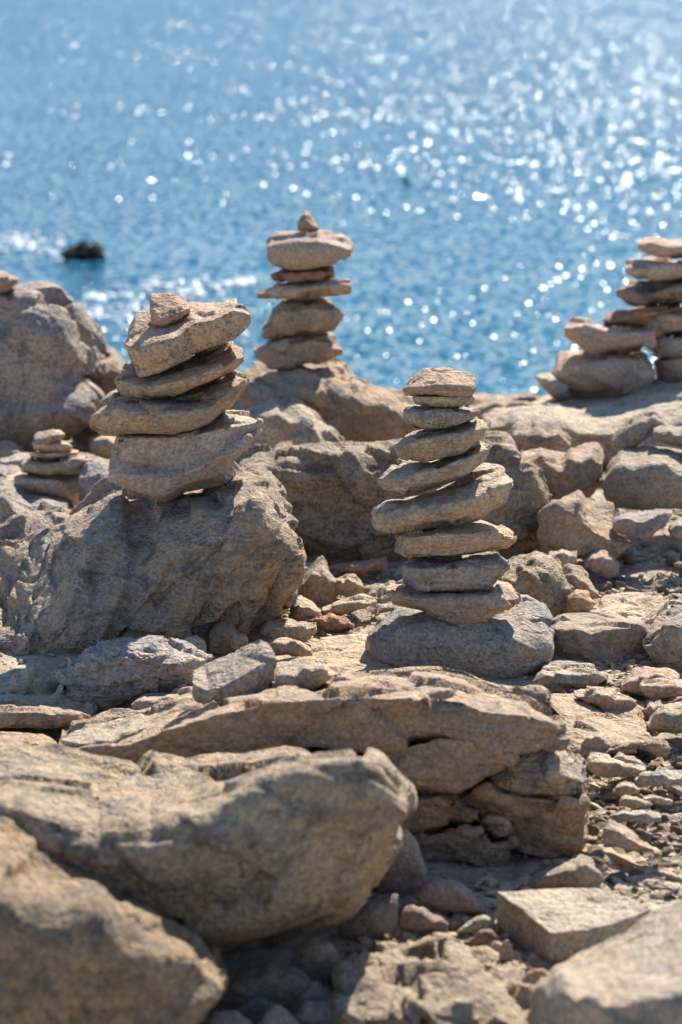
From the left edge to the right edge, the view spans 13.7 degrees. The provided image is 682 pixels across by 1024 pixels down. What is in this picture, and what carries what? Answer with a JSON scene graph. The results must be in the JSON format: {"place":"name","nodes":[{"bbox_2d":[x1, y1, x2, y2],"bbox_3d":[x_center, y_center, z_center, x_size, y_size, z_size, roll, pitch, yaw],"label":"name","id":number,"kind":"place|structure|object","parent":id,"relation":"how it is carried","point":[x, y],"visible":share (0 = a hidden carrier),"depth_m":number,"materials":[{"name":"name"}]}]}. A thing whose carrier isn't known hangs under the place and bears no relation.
{"place":"outdoors","nodes":[
{"label":"outdoors","id":0,"kind":"place"},
{"bbox_2d":[0,0,681,406],"bbox_3d":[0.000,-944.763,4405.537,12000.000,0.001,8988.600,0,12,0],"label":"sea","id":1,"kind":"structure","parent":0,"point":[530,150],"depth_m":36.75,"materials":[{"name":"liquid"}]},
{"bbox_2d":[59,240,105,259],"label":"sea rock","id":2,"kind":"object","parent":1,"relation":"in","point":[82,250],"visible":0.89,"depth_m":26.33,"materials":[{"name":"black stone"}]},
{"bbox_2d":[0,231,260,343],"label":"sea foam","id":3,"kind":"object","parent":1,"relation":"on","point":[242,281],"visible":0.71,"depth_m":24.50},
{"bbox_2d":[0,438,681,1019],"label":"ground","id":4,"kind":"structure","parent":0,"point":[436,869],"depth_m":6.12,"materials":[{"name":"brown gravel"}]},
{"bbox_2d":[8,666,58,693],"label":"stone","id":5,"kind":"object","parent":4,"relation":"on","point":[31,679],"visible":0.81,"depth_m":6.44,"materials":[{"name":"stone"}]},
{"bbox_2d":[0,477,73,523],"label":"boulder","id":6,"kind":"object","parent":4,"relation":"on","point":[16,498],"visible":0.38,"depth_m":7.88,"materials":[{"name":"stone"}]},
{"bbox_2d":[78,461,108,501],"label":"stone","id":7,"kind":"object","parent":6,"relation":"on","point":[91,474],"visible":0.54,"depth_m":8.03,"materials":[{"name":"grey stone"}]},
{"bbox_2d":[6,472,79,504],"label":"stacked stone","id":8,"kind":"object","parent":4,"relation":"on","point":[61,487],"visible":0.69,"depth_m":8.10,"materials":[{"name":"stone"}]},
{"bbox_2d":[21,455,89,476],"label":"stacked stone","id":9,"kind":"object","parent":8,"relation":"on","point":[68,466],"visible":0.94,"depth_m":8.09,"materials":[{"name":"stone"}]},
{"bbox_2d":[0,695,97,728],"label":"flat rock","id":10,"kind":"object","parent":4,"relation":"on","point":[48,712],"visible":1,"depth_m":6.07,"materials":[{"name":"beige stone"}]},
{"bbox_2d":[0,281,107,445],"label":"boulder","id":11,"kind":"object","parent":4,"relation":"on","point":[53,345],"visible":0.91,"depth_m":8.98,"materials":[{"name":"grey stone"}]},
{"bbox_2d":[71,346,124,445],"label":"boulder","id":12,"kind":"object","parent":4,"relation":"on","point":[108,369],"visible":0.18,"depth_m":9.26,"materials":[{"name":"grey stone"}]},
{"bbox_2d":[0,815,227,1023],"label":"boulder","id":13,"kind":"object","parent":4,"relation":"on","point":[78,946],"visible":0.98,"depth_m":4.10,"materials":[{"name":"stone"}]},
{"bbox_2d":[55,635,212,710],"bbox_3d":[-0.464,0.354,6.367,0.359,0.161,0.272,0,12,0],"label":"stone","id":14,"kind":"object","parent":4,"relation":"on","point":[105,675],"visible":0.97,"depth_m":6.27,"materials":[{"name":"grey stone"}]},
{"bbox_2d":[0,463,306,655],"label":"boulder","id":15,"kind":"object","parent":4,"relation":"on","point":[104,559],"visible":0.81,"depth_m":6.78,"materials":[{"name":"stone"}]},
{"bbox_2d":[107,410,262,501],"bbox_3d":[-0.384,-0.129,6.995,0.389,0.227,0.321,0,12,0],"label":"stacked stone","id":16,"kind":"object","parent":15,"relation":"on","point":[161,467],"visible":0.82,"depth_m":6.88,"materials":[{"name":"stone"}]},
{"bbox_2d":[89,369,248,435],"bbox_3d":[-0.422,-0.253,6.957,0.392,0.172,0.324,0,12,0],"label":"stacked stone","id":17,"kind":"object","parent":16,"relation":"on","point":[116,414],"visible":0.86,"depth_m":6.85,"materials":[{"name":"beige stone"}]},
{"bbox_2d":[115,342,243,399],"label":"stacked stone","id":18,"kind":"object","parent":17,"relation":"on","point":[207,369],"visible":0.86,"depth_m":6.86,"materials":[{"name":"beige stone"}]},
{"bbox_2d":[124,298,251,377],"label":"stacked stone","id":19,"kind":"object","parent":18,"relation":"on","point":[198,329],"visible":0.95,"depth_m":6.81,"materials":[{"name":"stone"}]},
{"bbox_2d":[149,293,189,326],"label":"stacked stone","id":20,"kind":"object","parent":19,"relation":"on","point":[167,309],"visible":1,"depth_m":6.88,"materials":[{"name":"stone"}]},
{"bbox_2d":[131,685,192,709],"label":"stone","id":21,"kind":"object","parent":4,"relation":"on","point":[145,701],"visible":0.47,"depth_m":6.13,"materials":[{"name":"stone"}]},
{"bbox_2d":[0,737,417,955],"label":"boulder","id":22,"kind":"object","parent":4,"relation":"on","point":[231,853],"visible":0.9,"depth_m":4.50,"materials":[{"name":"stone"}]},
{"bbox_2d":[209,620,238,655],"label":"stone","id":23,"kind":"object","parent":4,"relation":"on","point":[222,633],"visible":0.77,"depth_m":6.74,"materials":[{"name":"stone"}]},
{"bbox_2d":[218,961,312,1010],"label":"stone","id":24,"kind":"object","parent":4,"relation":"on","point":[285,987],"visible":0.78,"depth_m":4.55,"materials":[{"name":"beige stone"}]},
{"bbox_2d":[257,1005,299,1023],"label":"stone","id":25,"kind":"object","parent":4,"relation":"on","point":[277,1014],"visible":1,"depth_m":4.44,"materials":[{"name":"stone"}]},
{"bbox_2d":[248,396,344,448],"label":"boulder","id":26,"kind":"object","parent":4,"relation":"on","point":[295,421],"visible":0.52,"depth_m":8.34,"materials":[{"name":"grey stone"}]},
{"bbox_2d":[290,595,321,621],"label":"stone","id":27,"kind":"object","parent":4,"relation":"on","point":[303,608],"visible":0.89,"depth_m":7.02,"materials":[{"name":"stone"}]},
{"bbox_2d":[293,999,334,1023],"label":"stone","id":28,"kind":"object","parent":4,"relation":"on","point":[313,1012],"visible":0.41,"depth_m":4.48,"materials":[{"name":"stone"}]},
{"bbox_2d":[289,937,339,985],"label":"stone","id":29,"kind":"object","parent":4,"relation":"on","point":[314,959],"visible":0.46,"depth_m":4.66,"materials":[{"name":"beige stone"}]},
{"bbox_2d":[297,555,338,606],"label":"stone","id":30,"kind":"object","parent":4,"relation":"on","point":[317,587],"visible":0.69,"depth_m":7.21,"materials":[{"name":"stone"}]},
{"bbox_2d":[228,357,420,441],"bbox_3d":[-0.064,-0.320,9.097,0.685,0.348,0.780,0,12,0],"label":"boulder","id":31,"kind":"object","parent":4,"relation":"on","point":[342,399],"visible":0.34,"depth_m":8.77,"materials":[{"name":"beige stone"}]},
{"bbox_2d":[253,332,342,369],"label":"stacked stone","id":32,"kind":"object","parent":31,"relation":"on","point":[292,352],"visible":0.9,"depth_m":8.89,"materials":[{"name":"beige stone"}]},
{"bbox_2d":[261,298,343,339],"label":"stacked stone","id":33,"kind":"object","parent":32,"relation":"on","point":[294,317],"visible":0.94,"depth_m":8.88,"materials":[{"name":"beige stone"}]},
{"bbox_2d":[257,279,351,300],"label":"stacked stone","id":34,"kind":"object","parent":33,"relation":"on","point":[306,290],"visible":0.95,"depth_m":8.87,"materials":[{"name":"stone"}]},
{"bbox_2d":[270,266,334,282],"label":"stacked stone","id":35,"kind":"object","parent":34,"relation":"on","point":[315,274],"visible":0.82,"depth_m":8.86,"materials":[{"name":"brown stone"}]},
{"bbox_2d":[266,229,353,269],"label":"stacked stone","id":36,"kind":"object","parent":35,"relation":"on","point":[297,250],"visible":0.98,"depth_m":8.83,"materials":[{"name":"stone"}]},
{"bbox_2d":[59,666,590,867],"bbox_3d":[-0.042,0.529,5.535,1.068,0.523,0.633,0,12,0],"label":"cracked boulder","id":37,"kind":"object","parent":4,"relation":"on","point":[494,774],"visible":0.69,"depth_m":5.26,"materials":[{"name":"beige stone"}]},
{"bbox_2d":[60,713,151,746],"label":"stone","id":38,"kind":"object","parent":37,"relation":"on","point":[116,731],"visible":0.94,"depth_m":5.50,"materials":[{"name":"stone"}]},
{"bbox_2d":[192,639,276,706],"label":"stone","id":39,"kind":"object","parent":37,"relation":"on","point":[248,669],"visible":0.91,"depth_m":5.57,"materials":[{"name":"stone"}]},
{"bbox_2d":[272,659,340,691],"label":"stone","id":40,"kind":"object","parent":37,"relation":"on","point":[311,676],"visible":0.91,"depth_m":5.52,"materials":[{"name":"stone"}]},
{"bbox_2d":[310,613,353,632],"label":"stone","id":41,"kind":"object","parent":4,"relation":"on","point":[330,623],"visible":0.98,"depth_m":6.96,"materials":[{"name":"stone"}]},
{"bbox_2d":[275,633,395,670],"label":"flat rock","id":42,"kind":"object","parent":4,"relation":"on","point":[345,652],"visible":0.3,"depth_m":6.69,"materials":[{"name":"stone"}]},
{"bbox_2d":[260,618,316,642],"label":"stone","id":43,"kind":"object","parent":42,"relation":"on","point":[303,631],"visible":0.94,"depth_m":6.79,"materials":[{"name":"stone"}]},
{"bbox_2d":[267,637,312,656],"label":"stone","id":44,"kind":"object","parent":42,"relation":"on","point":[287,645],"visible":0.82,"depth_m":6.59,"materials":[{"name":"stone"}]},
{"bbox_2d":[328,556,387,574],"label":"stone","id":45,"kind":"object","parent":4,"relation":"on","point":[368,566],"visible":0.9,"depth_m":7.46,"materials":[{"name":"stone"}]},
{"bbox_2d":[339,893,397,938],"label":"stone","id":46,"kind":"object","parent":4,"relation":"on","point":[374,917],"visible":0.81,"depth_m":4.89,"materials":[{"name":"beige stone"}]},
{"bbox_2d":[342,580,399,634],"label":"flat rock","id":47,"kind":"object","parent":4,"relation":"on","point":[379,611],"visible":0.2,"depth_m":7.14,"materials":[{"name":"stone"}]},
{"bbox_2d":[235,431,551,561],"bbox_3d":[0.131,-0.045,7.924,0.925,0.369,0.590,0,12,0],"label":"boulder","id":48,"kind":"object","parent":4,"relation":"on","point":[336,493],"visible":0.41,"depth_m":7.69,"materials":[{"name":"stone"}]},
{"bbox_2d":[520,442,603,499],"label":"boulder","id":49,"kind":"object","parent":48,"relation":"on","point":[572,470],"visible":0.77,"depth_m":8.02,"materials":[{"name":"stone"}]},
{"bbox_2d":[376,826,426,892],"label":"stone","id":50,"kind":"object","parent":4,"relation":"on","point":[407,870],"visible":0.57,"depth_m":5.11,"materials":[{"name":"stone"}]},
{"bbox_2d":[399,905,448,932],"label":"stone","id":51,"kind":"object","parent":4,"relation":"on","point":[413,918],"visible":1,"depth_m":4.91,"materials":[{"name":"stone"}]},
{"bbox_2d":[328,932,530,1023],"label":"flat rock","id":52,"kind":"object","parent":4,"relation":"on","point":[440,978],"visible":0.91,"depth_m":4.50,"materials":[{"name":"stone"}]},
{"bbox_2d":[199,499,681,1023],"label":"stone chips","id":53,"kind":"object","parent":4,"relation":"on","point":[635,885],"visible":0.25,"depth_m":5.44,"materials":[{"name":"stone"}]},
{"bbox_2d":[205,1010,251,1023],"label":"stone","id":54,"kind":"object","parent":53,"relation":"on","point":[228,1017],"visible":1,"depth_m":4.44,"materials":[{"name":"stone"}]},
{"bbox_2d":[322,594,376,614],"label":"stone","id":55,"kind":"object","parent":53,"relation":"on","point":[347,605],"visible":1,"depth_m":7.07,"materials":[{"name":"stone"}]},
{"bbox_2d":[335,573,363,597],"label":"stone","id":56,"kind":"object","parent":53,"relation":"on","point":[348,585],"visible":0.99,"depth_m":7.21,"materials":[{"name":"stone"}]},
{"bbox_2d":[604,579,613,584],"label":"rubble stone","id":57,"kind":"object","parent":53,"relation":"on","point":[610,580],"visible":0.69,"depth_m":7.50,"materials":[{"name":"stone"}]},
{"bbox_2d":[584,549,619,579],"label":"stone","id":58,"kind":"object","parent":57,"relation":"on","point":[604,563],"visible":1,"depth_m":7.48,"materials":[{"name":"stone"}]},
{"bbox_2d":[586,752,645,776],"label":"stone","id":59,"kind":"object","parent":53,"relation":"on","point":[602,765],"visible":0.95,"depth_m":5.70,"materials":[{"name":"stone"}]},
{"bbox_2d":[610,809,661,823],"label":"stone","id":60,"kind":"object","parent":53,"relation":"on","point":[639,816],"visible":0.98,"depth_m":5.42,"materials":[{"name":"stone"}]},
{"bbox_2d":[639,678,681,698],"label":"stone","id":61,"kind":"object","parent":53,"relation":"on","point":[659,688],"visible":1,"depth_m":6.25,"materials":[{"name":"stone"}]},
{"bbox_2d":[645,701,681,733],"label":"stone","id":62,"kind":"object","parent":53,"relation":"on","point":[666,718],"visible":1,"depth_m":6.01,"materials":[{"name":"beige stone"}]},
{"bbox_2d":[416,878,484,913],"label":"stone","id":63,"kind":"object","parent":4,"relation":"on","point":[444,895],"visible":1,"depth_m":5.00,"materials":[{"name":"stone"}]},
{"bbox_2d":[366,594,555,678],"bbox_3d":[0.285,0.296,6.705,0.458,0.178,0.424,0,12,0],"label":"boulder","id":64,"kind":"object","parent":4,"relation":"on","point":[516,641],"visible":0.63,"depth_m":6.54,"materials":[{"name":"grey stone"}]},
{"bbox_2d":[384,579,522,624],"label":"stacked stone","id":65,"kind":"object","parent":64,"relation":"on","point":[498,597],"visible":0.79,"depth_m":6.51,"materials":[{"name":"stone"}]},
{"bbox_2d":[402,550,510,592],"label":"stacked stone","id":66,"kind":"object","parent":65,"relation":"on","point":[483,571],"visible":0.94,"depth_m":6.53,"materials":[{"name":"grey stone"}]},
{"bbox_2d":[394,520,516,557],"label":"stacked stone","id":67,"kind":"object","parent":66,"relation":"on","point":[478,536],"visible":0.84,"depth_m":6.51,"materials":[{"name":"stone"}]},
{"bbox_2d":[371,463,512,532],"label":"stacked stone","id":68,"kind":"object","parent":67,"relation":"on","point":[481,491],"visible":0.94,"depth_m":6.50,"materials":[{"name":"stone"}]},
{"bbox_2d":[378,443,489,496],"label":"stacked stone","id":69,"kind":"object","parent":68,"relation":"on","point":[404,478],"visible":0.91,"depth_m":6.48,"materials":[{"name":"stone"}]},
{"bbox_2d":[394,417,488,461],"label":"stacked stone","id":70,"kind":"object","parent":69,"relation":"on","point":[423,445],"visible":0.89,"depth_m":6.46,"materials":[{"name":"stone"}]},
{"bbox_2d":[403,404,480,429],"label":"stacked stone","id":71,"kind":"object","parent":70,"relation":"on","point":[422,417],"visible":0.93,"depth_m":6.46,"materials":[{"name":"grey stone"}]},
{"bbox_2d":[412,394,474,408],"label":"stacked stone","id":72,"kind":"object","parent":71,"relation":"on","point":[435,401],"visible":0.77,"depth_m":6.46,"materials":[{"name":"stone"}]},
{"bbox_2d":[402,367,476,396],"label":"stacked stone","id":73,"kind":"object","parent":72,"relation":"on","point":[446,382],"visible":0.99,"depth_m":6.46,"materials":[{"name":"stone"}]},
{"bbox_2d":[464,393,531,418],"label":"flat rock","id":74,"kind":"object","parent":4,"relation":"on","point":[483,403],"visible":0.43,"depth_m":9.67,"materials":[{"name":"beige stone"}]},
{"bbox_2d":[499,551,574,617],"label":"boulder","id":75,"kind":"object","parent":4,"relation":"on","point":[538,576],"visible":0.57,"depth_m":7.09,"materials":[{"name":"stone"}]},
{"bbox_2d":[508,417,570,455],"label":"stone","id":76,"kind":"object","parent":4,"relation":"on","point":[536,432],"visible":0.62,"depth_m":8.43,"materials":[{"name":"beige stone"}]},
{"bbox_2d":[528,856,603,888],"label":"stone","id":77,"kind":"object","parent":4,"relation":"on","point":[584,872],"visible":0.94,"depth_m":5.13,"materials":[{"name":"beige stone"}]},
{"bbox_2d":[531,660,606,689],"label":"stone","id":78,"kind":"object","parent":4,"relation":"on","point":[569,675],"visible":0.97,"depth_m":6.47,"materials":[{"name":"grey stone"}]},
{"bbox_2d":[495,888,648,961],"bbox_3d":[0.419,0.708,4.910,0.248,0.080,0.240,-5,13,-23],"label":"flat rock","id":79,"kind":"object","parent":4,"relation":"on","point":[557,925],"visible":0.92,"depth_m":4.86,"materials":[{"name":"stone"}]},
{"bbox_2d":[562,563,597,598],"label":"stone","id":80,"kind":"object","parent":4,"relation":"on","point":[576,576],"visible":0.57,"depth_m":7.21,"materials":[{"name":"stone"}]},
{"bbox_2d":[480,378,681,466],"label":"flat rock","id":81,"kind":"object","parent":4,"relation":"on","point":[600,420],"visible":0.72,"depth_m":8.96,"materials":[{"name":"grey stone"}]},
{"bbox_2d":[535,372,569,399],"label":"stacked stone","id":82,"kind":"object","parent":81,"relation":"on","point":[554,387],"visible":1,"depth_m":9.41,"materials":[{"name":"stone"}]},
{"bbox_2d":[550,349,654,397],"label":"stacked stone","id":83,"kind":"object","parent":81,"relation":"on","point":[582,374],"visible":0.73,"depth_m":9.45,"materials":[{"name":"stone"}]},
{"bbox_2d":[564,317,656,354],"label":"stacked stone","id":84,"kind":"object","parent":83,"relation":"on","point":[587,335],"visible":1,"depth_m":9.42,"materials":[{"name":"stone"}]},
{"bbox_2d":[654,357,681,382],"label":"stacked stone","id":85,"kind":"object","parent":81,"relation":"on","point":[666,370],"visible":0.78,"depth_m":9.51,"materials":[{"name":"stone"}]},
{"bbox_2d":[651,333,681,359],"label":"stacked stone","id":86,"kind":"object","parent":85,"relation":"on","point":[670,348],"visible":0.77,"depth_m":9.49,"materials":[{"name":"stone"}]},
{"bbox_2d":[642,305,681,337],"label":"stacked stone","id":87,"kind":"object","parent":86,"relation":"on","point":[668,325],"visible":0.64,"depth_m":9.47,"materials":[{"name":"stone"}]},
{"bbox_2d":[602,302,680,325],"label":"stacked stone","id":88,"kind":"object","parent":87,"relation":"on","point":[642,316],"visible":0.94,"depth_m":9.49,"materials":[{"name":"brown stone"}]},
{"bbox_2d":[616,280,681,306],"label":"stacked stone","id":89,"kind":"object","parent":88,"relation":"on","point":[637,293],"visible":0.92,"depth_m":9.48,"materials":[{"name":"stone"}]},
{"bbox_2d":[624,256,681,281],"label":"stacked stone","id":90,"kind":"object","parent":89,"relation":"on","point":[654,268],"visible":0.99,"depth_m":9.44,"materials":[{"name":"stone"}]},
{"bbox_2d":[638,237,681,258],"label":"stacked stone","id":91,"kind":"object","parent":90,"relation":"on","point":[660,247],"visible":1,"depth_m":9.44,"materials":[{"name":"stone"}]},
{"bbox_2d":[567,589,594,612],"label":"stone","id":92,"kind":"object","parent":4,"relation":"on","point":[578,601],"visible":0.93,"depth_m":7.06,"materials":[{"name":"stone"}]},
{"bbox_2d":[536,490,630,558],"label":"boulder","id":93,"kind":"object","parent":4,"relation":"on","point":[580,522],"visible":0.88,"depth_m":7.57,"materials":[{"name":"stone"}]},
{"bbox_2d":[613,509,672,538],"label":"stone","id":94,"kind":"object","parent":93,"relation":"on","point":[648,524],"visible":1,"depth_m":7.57,"materials":[{"name":"stone"}]},
{"bbox_2d":[553,613,648,662],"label":"boulder","id":95,"kind":"object","parent":4,"relation":"on","point":[588,637],"visible":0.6,"depth_m":6.72,"materials":[{"name":"beige stone"}]},
{"bbox_2d":[551,693,654,759],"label":"flat rock","id":96,"kind":"object","parent":4,"relation":"on","point":[582,720],"visible":0.51,"depth_m":6.04,"materials":[{"name":"stone"}]},
{"bbox_2d":[572,686,644,713],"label":"stone","id":97,"kind":"object","parent":96,"relation":"on","point":[606,699],"visible":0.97,"depth_m":6.17,"materials":[{"name":"stone"}]},
{"bbox_2d":[529,899,681,1023],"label":"boulder","id":98,"kind":"object","parent":4,"relation":"on","point":[632,975],"visible":1,"depth_m":4.12,"materials":[{"name":"beige stone"}]},
{"bbox_2d":[589,592,670,624],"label":"stone","id":99,"kind":"object","parent":4,"relation":"on","point":[649,607],"visible":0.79,"depth_m":7.11,"materials":[{"name":"stone"}]},
{"bbox_2d":[580,844,681,882],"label":"flat rock","id":100,"kind":"object","parent":4,"relation":"on","point":[624,860],"visible":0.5,"depth_m":5.28,"materials":[{"name":"stone"}]},
{"bbox_2d":[602,819,661,858],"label":"stone","id":101,"kind":"object","parent":4,"relation":"on","point":[619,835],"visible":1,"depth_m":5.23,"materials":[{"name":"stone"}]},
{"bbox_2d":[598,446,681,509],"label":"boulder","id":102,"kind":"object","parent":4,"relation":"on","point":[644,478],"visible":0.98,"depth_m":7.86,"materials":[{"name":"beige stone"}]},
{"bbox_2d":[611,410,663,449],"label":"stone","id":103,"kind":"object","parent":102,"relation":"on","point":[635,431],"visible":0.95,"depth_m":8.14,"materials":[{"name":"stone"}]},
{"bbox_2d":[651,424,681,446],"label":"stone","id":104,"kind":"object","parent":102,"relation":"on","point":[668,434],"visible":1,"depth_m":8.02,"materials":[{"name":"beige stone"}]},
{"bbox_2d":[621,666,679,695],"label":"stone","id":105,"kind":"object","parent":4,"relation":"on","point":[632,680],"visible":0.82,"depth_m":6.43,"materials":[{"name":"stone"}]},
{"bbox_2d":[634,767,681,786],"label":"stone","id":106,"kind":"object","parent":4,"relation":"on","point":[660,776],"visible":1,"depth_m":5.64,"materials":[{"name":"stone"}]},
{"bbox_2d":[642,606,681,670],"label":"boulder","id":107,"kind":"object","parent":4,"relation":"on","point":[662,643],"visible":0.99,"depth_m":6.61,"materials":[{"name":"grey stone"}]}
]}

